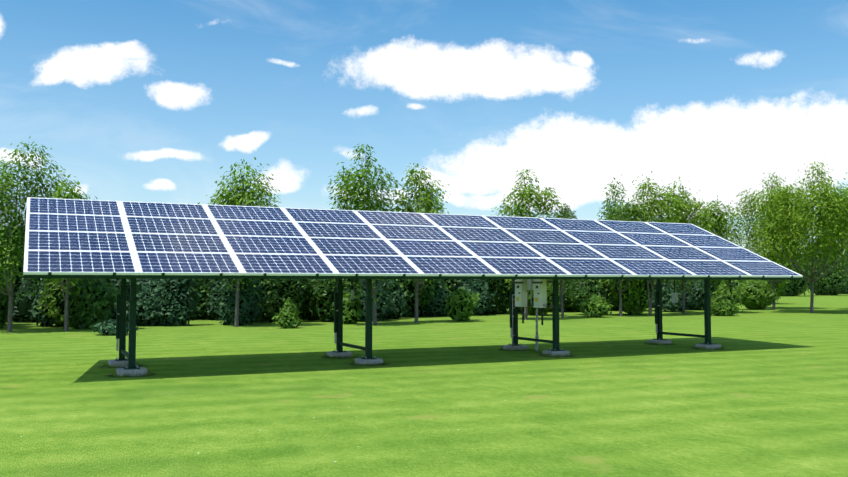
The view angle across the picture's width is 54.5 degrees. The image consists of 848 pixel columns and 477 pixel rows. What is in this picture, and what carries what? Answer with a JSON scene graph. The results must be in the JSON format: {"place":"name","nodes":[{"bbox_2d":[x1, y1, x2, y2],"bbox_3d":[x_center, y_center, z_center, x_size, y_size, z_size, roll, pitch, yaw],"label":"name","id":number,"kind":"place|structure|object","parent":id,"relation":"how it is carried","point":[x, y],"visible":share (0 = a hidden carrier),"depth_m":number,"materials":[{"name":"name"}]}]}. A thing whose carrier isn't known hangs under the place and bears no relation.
{"place":"outdoors","nodes":[
{"label":"outdoors","id":0,"kind":"place"},
{"bbox_2d":[0,289,847,476],"bbox_3d":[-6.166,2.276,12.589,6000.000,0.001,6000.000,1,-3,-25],"label":"lawn","id":1,"kind":"structure","parent":0,"point":[763,393],"depth_m":11.30,"materials":[{"name":"green plant"}]},
{"bbox_2d":[0,256,15,305],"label":"hedge","id":2,"kind":"object","parent":1,"relation":"on","point":[2,272],"visible":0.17,"depth_m":30.69,"materials":[{"name":"green plant"}]},
{"bbox_2d":[0,278,20,328],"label":"shrub","id":3,"kind":"object","parent":1,"relation":"on","point":[4,301],"visible":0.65,"depth_m":28.21,"materials":[{"name":"green plant"}]},
{"bbox_2d":[0,227,42,321],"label":"hedge","id":4,"kind":"object","parent":1,"relation":"on","point":[18,282],"depth_m":33.45,"materials":[{"name":"green plant"}]},
{"bbox_2d":[13,278,40,322],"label":"hedge","id":5,"kind":"object","parent":1,"relation":"on","point":[21,309],"visible":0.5,"depth_m":32.80,"materials":[{"name":"green plant"}]},
{"bbox_2d":[0,135,80,331],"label":"ash tree","id":6,"kind":"object","parent":1,"relation":"on","point":[13,241],"visible":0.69,"depth_m":26.68,"materials":[{"name":"green plant"}]},
{"bbox_2d":[27,278,63,326],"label":"hedge","id":7,"kind":"object","parent":1,"relation":"on","point":[46,321],"visible":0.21,"depth_m":29.70,"materials":[{"name":"green plant"}]},
{"bbox_2d":[33,174,96,331],"bbox_3d":[-11.578,0.462,26.912,2.648,5.150,2.659,1,-3,-12],"label":"ash tree","id":8,"kind":"object","parent":1,"relation":"on","point":[69,196],"visible":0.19,"depth_m":26.88,"materials":[{"name":"green plant"}]},
{"bbox_2d":[35,278,110,326],"bbox_3d":[-12.747,1.854,29.980,2.490,2.888,2.901,1,-3,-25],"label":"hedge","id":9,"kind":"object","parent":1,"relation":"on","point":[59,307],"visible":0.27,"depth_m":29.17,"materials":[{"name":"green plant"}]},
{"bbox_2d":[61,278,119,328],"bbox_3d":[-11.611,2.261,28.951,2.116,1.984,3.003,1,-3,-25],"label":"shrub","id":10,"kind":"object","parent":1,"relation":"on","point":[89,304],"visible":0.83,"depth_m":28.21,"materials":[{"name":"green plant"}]},
{"bbox_2d":[90,319,138,335],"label":"shrub","id":11,"kind":"object","parent":1,"relation":"on","point":[108,328],"visible":0.58,"depth_m":24.91,"materials":[{"name":"green plant"}]},
{"bbox_2d":[108,278,136,322],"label":"hedge","id":12,"kind":"object","parent":1,"relation":"on","point":[117,282],"visible":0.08,"depth_m":30.53,"materials":[{"name":"green plant"}]},
{"bbox_2d":[113,279,165,325],"bbox_3d":[-10.364,1.943,30.894,2.570,2.799,2.278,1,-3,-25],"label":"hedge","id":13,"kind":"object","parent":1,"relation":"on","point":[144,291],"visible":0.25,"depth_m":30.30,"materials":[{"name":"green plant"}]},
{"bbox_2d":[136,279,142,322],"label":"hedge","id":14,"kind":"object","parent":1,"relation":"on","point":[138,280],"visible":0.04,"depth_m":31.46,"materials":[{"name":"green plant"}]},
{"bbox_2d":[148,279,202,325],"bbox_3d":[-9.286,1.688,30.647,2.235,3.256,1.654,1,-3,-25],"label":"hedge","id":15,"kind":"object","parent":1,"relation":"on","point":[175,307],"visible":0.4,"depth_m":30.23,"materials":[{"name":"green plant"}]},
{"bbox_2d":[185,279,209,319],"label":"hedge","id":16,"kind":"object","parent":1,"relation":"on","point":[203,281],"visible":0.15,"depth_m":35.24,"materials":[{"name":"green plant"}]},
{"bbox_2d":[191,279,218,319],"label":"hedge","id":17,"kind":"object","parent":1,"relation":"on","point":[207,316],"visible":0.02,"depth_m":35.14,"materials":[{"name":"green plant"}]},
{"bbox_2d":[202,279,224,319],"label":"hedge","id":18,"kind":"object","parent":1,"relation":"on","point":[212,309],"visible":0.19,"depth_m":34.91,"materials":[{"name":"green plant"}]},
{"bbox_2d":[197,157,281,326],"bbox_3d":[-6.641,0.075,30.050,3.306,6.256,2.949,-1,-3,19],"label":"ash tree","id":19,"kind":"object","parent":1,"relation":"on","point":[239,197],"visible":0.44,"depth_m":29.79,"materials":[{"name":"green plant"}]},
{"bbox_2d":[210,279,269,324],"bbox_3d":[-7.040,1.754,31.321,1.988,3.227,2.278,1,-3,-25],"label":"hedge","id":20,"kind":"object","parent":1,"relation":"on","point":[225,309],"visible":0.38,"depth_m":30.79,"materials":[{"name":"green plant"}]},
{"bbox_2d":[247,279,285,322],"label":"hedge","id":21,"kind":"object","parent":1,"relation":"on","point":[265,303],"visible":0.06,"depth_m":32.49,"materials":[{"name":"green plant"}]},
{"bbox_2d":[272,297,302,328],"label":"shrub","id":22,"kind":"object","parent":1,"relation":"on","point":[287,316],"visible":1,"depth_m":28.75,"materials":[{"name":"green plant"}]},
{"bbox_2d":[262,279,317,322],"bbox_3d":[-5.536,2.031,33.571,2.743,2.939,2.517,1,-3,-25],"label":"hedge","id":23,"kind":"object","parent":1,"relation":"on","point":[290,288],"visible":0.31,"depth_m":32.74,"materials":[{"name":"green plant"}]},
{"bbox_2d":[297,279,322,319],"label":"hedge","id":24,"kind":"object","parent":1,"relation":"on","point":[306,314],"visible":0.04,"depth_m":35.26,"materials":[{"name":"green plant"}]},
{"bbox_2d":[299,279,363,321],"bbox_3d":[-3.721,2.185,34.223,3.340,2.695,3.329,1,-3,-25],"label":"hedge","id":25,"kind":"object","parent":1,"relation":"on","point":[324,292],"visible":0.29,"depth_m":33.24,"materials":[{"name":"green plant"}]},
{"bbox_2d":[331,292,364,323],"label":"shrub","id":26,"kind":"object","parent":1,"relation":"on","point":[352,310],"visible":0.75,"depth_m":31.56,"materials":[{"name":"green plant"}]},
{"bbox_2d":[326,144,403,324],"bbox_3d":[-2.232,-0.156,31.398,2.664,6.875,3.993,-2,-3,28],"label":"ash tree","id":27,"kind":"object","parent":1,"relation":"on","point":[367,198],"visible":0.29,"depth_m":30.97,"materials":[{"name":"green plant"}]},
{"bbox_2d":[355,279,402,321],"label":"hedge","id":28,"kind":"object","parent":1,"relation":"on","point":[382,307],"visible":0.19,"depth_m":33.86,"materials":[{"name":"green plant"}]},
{"bbox_2d":[379,279,407,319],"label":"hedge","id":29,"kind":"object","parent":1,"relation":"on","point":[397,296],"visible":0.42,"depth_m":35.78,"materials":[{"name":"green plant"}]},
{"bbox_2d":[100,339,724,376],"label":"concrete footings","id":30,"kind":"object","parent":1,"relation":"on","point":[122,371],"visible":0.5,"depth_m":17.48,"materials":[{"name":"grey concrete"}]},
{"bbox_2d":[24,272,801,368],"bbox_3d":[0.707,0.894,18.004,16.972,3.113,3.765,1,-3,-25],"label":"support frame","id":31,"kind":"object","parent":30,"relation":"on","point":[121,300],"visible":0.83,"depth_m":16.22,"materials":[{"name":"green paint"}]},
{"bbox_2d":[23,197,802,276],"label":"solar modules","id":32,"kind":"object","parent":31,"relation":"on","point":[81,237],"visible":1,"depth_m":16.82,"materials":[{"name":"blue glass"}]},
{"bbox_2d":[350,279,677,302],"bbox_3d":[2.587,0.701,20.252,9.305,1.842,0.101,1,-3,-25],"label":"combiner box and drop","id":33,"kind":"object","parent":31,"relation":"attached to","point":[674,297],"visible":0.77,"depth_m":22.10,"materials":[{"name":"grey plastic"}]},
{"bbox_2d":[510,279,553,351],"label":"electrical boxes","id":34,"kind":"object","parent":31,"relation":"attached to","point":[524,286],"visible":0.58,"depth_m":18.82,"materials":[{"name":"metal"}]},
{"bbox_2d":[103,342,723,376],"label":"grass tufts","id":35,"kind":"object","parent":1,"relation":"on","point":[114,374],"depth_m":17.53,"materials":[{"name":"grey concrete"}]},
{"bbox_2d":[381,279,446,317],"bbox_3d":[-1.357,1.651,38.725,3.314,4.294,4.950,3,-4,-45],"label":"hedge","id":36,"kind":"object","parent":1,"relation":"on","point":[409,291],"visible":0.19,"depth_m":37.53,"materials":[{"name":"green plant"}]},
{"bbox_2d":[385,163,449,322],"bbox_3d":[-0.102,0.151,32.977,3.236,6.423,3.006,1,-3,-25],"label":"ash tree","id":37,"kind":"object","parent":1,"relation":"on","point":[426,199],"visible":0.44,"depth_m":32.91,"materials":[{"name":"green plant"}]},
{"bbox_2d":[418,279,450,316],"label":"hedge","id":38,"kind":"object","parent":1,"relation":"on","point":[435,306],"visible":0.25,"depth_m":38.58,"materials":[{"name":"green plant"}]},
{"bbox_2d":[443,289,479,321],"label":"shrub","id":39,"kind":"object","parent":1,"relation":"on","point":[460,305],"visible":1,"depth_m":33.77,"materials":[{"name":"green plant"}]},
{"bbox_2d":[441,279,485,314],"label":"hedge","id":40,"kind":"object","parent":1,"relation":"on","point":[452,285],"depth_m":40.16,"materials":[{"name":"green plant"}]},
{"bbox_2d":[451,279,497,315],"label":"hedge","id":41,"kind":"object","parent":1,"relation":"on","point":[474,286],"visible":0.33,"depth_m":39.76,"materials":[{"name":"green plant"}]},
{"bbox_2d":[483,279,511,313],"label":"hedge","id":42,"kind":"object","parent":1,"relation":"on","point":[499,287],"visible":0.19,"depth_m":41.20,"materials":[{"name":"green plant"}]},
{"bbox_2d":[491,168,562,319],"bbox_3d":[4.361,0.117,35.368,3.171,6.743,2.553,-1,-3,12],"label":"ash tree","id":43,"kind":"object","parent":1,"relation":"on","point":[522,210],"visible":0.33,"depth_m":35.43,"materials":[{"name":"green plant"}]},
{"bbox_2d":[511,279,566,315],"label":"hedge","id":44,"kind":"object","parent":1,"relation":"on","point":[531,310],"visible":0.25,"depth_m":39.70,"materials":[{"name":"green plant"}]},
{"bbox_2d":[548,203,576,317],"bbox_3d":[6.394,0.971,37.580,1.698,5.274,2.027,1,-3,-25],"label":"ash tree","id":45,"kind":"object","parent":1,"relation":"on","point":[566,214],"visible":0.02,"depth_m":37.58,"materials":[{"name":"green plant"}]},
{"bbox_2d":[551,279,581,311],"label":"hedge","id":46,"kind":"object","parent":1,"relation":"on","point":[566,305],"visible":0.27,"depth_m":44.01,"materials":[{"name":"green plant"}]},
{"bbox_2d":[568,279,579,311],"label":"hedge","id":47,"kind":"object","parent":1,"relation":"on","point":[572,308],"visible":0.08,"depth_m":44.87,"materials":[{"name":"green plant"}]},
{"bbox_2d":[565,279,618,314],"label":"hedge","id":48,"kind":"object","parent":1,"relation":"on","point":[586,288],"visible":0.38,"depth_m":40.16,"materials":[{"name":"green plant"}]},
{"bbox_2d":[579,294,612,317],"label":"shrub","id":49,"kind":"object","parent":1,"relation":"on","point":[594,305],"visible":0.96,"depth_m":37.53,"materials":[{"name":"green plant"}]},
{"bbox_2d":[597,175,648,315],"bbox_3d":[9.364,0.309,39.433,2.978,6.791,3.059,1,-3,-25],"label":"ash tree","id":50,"kind":"object","parent":1,"relation":"on","point":[619,215],"visible":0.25,"depth_m":39.09,"materials":[{"name":"green plant"}]},
{"bbox_2d":[606,279,654,314],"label":"hedge","id":51,"kind":"object","parent":1,"relation":"on","point":[633,303],"visible":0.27,"depth_m":40.33,"materials":[{"name":"green plant"}]},
{"bbox_2d":[608,281,655,310],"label":"hedge","id":52,"kind":"object","parent":1,"relation":"on","point":[617,308],"depth_m":46.33,"materials":[{"name":"green plant"}]},
{"bbox_2d":[627,171,681,315],"bbox_3d":[10.854,0.225,39.772,3.111,7.008,2.952,1,-3,-25],"label":"ash tree","id":53,"kind":"object","parent":1,"relation":"on","point":[652,200],"visible":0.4,"depth_m":39.47,"materials":[{"name":"green plant"}]},
{"bbox_2d":[653,280,700,311],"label":"hedge","id":54,"kind":"object","parent":1,"relation":"on","point":[668,304],"visible":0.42,"depth_m":44.74,"materials":[{"name":"green plant"}]},
{"bbox_2d":[655,280,712,309],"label":"hedge","id":55,"kind":"object","parent":1,"relation":"on","point":[698,293],"visible":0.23,"depth_m":47.26,"materials":[{"name":"green plant"}]},
{"bbox_2d":[655,176,716,313],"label":"ash tree","id":56,"kind":"object","parent":1,"relation":"on","point":[683,203],"visible":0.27,"depth_m":41.56,"materials":[{"name":"green plant"}]},
{"bbox_2d":[698,226,732,296],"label":"tree","id":57,"kind":"object","parent":1,"relation":"on","point":[712,289],"depth_m":57.41,"materials":[{"name":"green plant"}]},
{"bbox_2d":[694,195,749,296],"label":"ash tree","id":58,"kind":"object","parent":1,"relation":"on","point":[718,216],"visible":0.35,"depth_m":43.08,"materials":[{"name":"green plant"}]},
{"bbox_2d":[702,280,742,315],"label":"shrub","id":59,"kind":"object","parent":1,"relation":"on","point":[723,303],"visible":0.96,"depth_m":39.30,"materials":[{"name":"green plant"}]},
{"bbox_2d":[716,280,736,298],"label":"hedge","id":60,"kind":"object","parent":1,"relation":"on","point":[731,287],"visible":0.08,"depth_m":59.18,"materials":[{"name":"green plant"}]},
{"bbox_2d":[732,280,778,309],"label":"shrub","id":61,"kind":"object","parent":1,"relation":"on","point":[758,294],"visible":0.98,"depth_m":48.18,"materials":[{"name":"green plant"}]},
{"bbox_2d":[732,280,782,302],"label":"hedge","id":62,"kind":"object","parent":1,"relation":"on","point":[737,301],"depth_m":64.30,"materials":[{"name":"green plant"}]},
{"bbox_2d":[742,255,791,299],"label":"hedge","id":63,"kind":"object","parent":1,"relation":"on","point":[778,290],"visible":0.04,"depth_m":61.00,"materials":[{"name":"green plant"}]},
{"bbox_2d":[732,172,810,308],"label":"ash tree","id":64,"kind":"object","parent":1,"relation":"on","point":[751,235],"visible":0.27,"depth_m":50.45,"materials":[{"name":"green plant"}]},
{"bbox_2d":[775,250,815,295],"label":"hedge","id":65,"kind":"object","parent":1,"relation":"on","point":[794,287],"visible":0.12,"depth_m":94.15,"materials":[{"name":"green plant"}]},
{"bbox_2d":[748,156,847,312],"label":"ash tree","id":66,"kind":"object","parent":1,"relation":"on","point":[782,218],"visible":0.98,"depth_m":43.00,"materials":[{"name":"green plant"}]},
{"bbox_2d":[806,242,847,294],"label":"hedge","id":67,"kind":"object","parent":1,"relation":"on","point":[834,285],"visible":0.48,"depth_m":100.73,"materials":[{"name":"green plant"}]},
{"bbox_2d":[825,173,847,279],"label":"ash tree","id":68,"kind":"object","parent":1,"relation":"on","point":[843,256],"visible":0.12,"depth_m":48.25,"materials":[{"name":"green plant"}]},
{"bbox_2d":[838,257,847,293],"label":"hedge","id":69,"kind":"object","parent":1,"relation":"on","point":[846,288],"visible":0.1,"depth_m":112.77,"materials":[{"name":"green plant"}]},
{"bbox_2d":[0,0,847,279],"label":"sky","id":70,"kind":"structure","parent":0,"point":[137,100],"materials":[{"name":"blue"}]}
]}

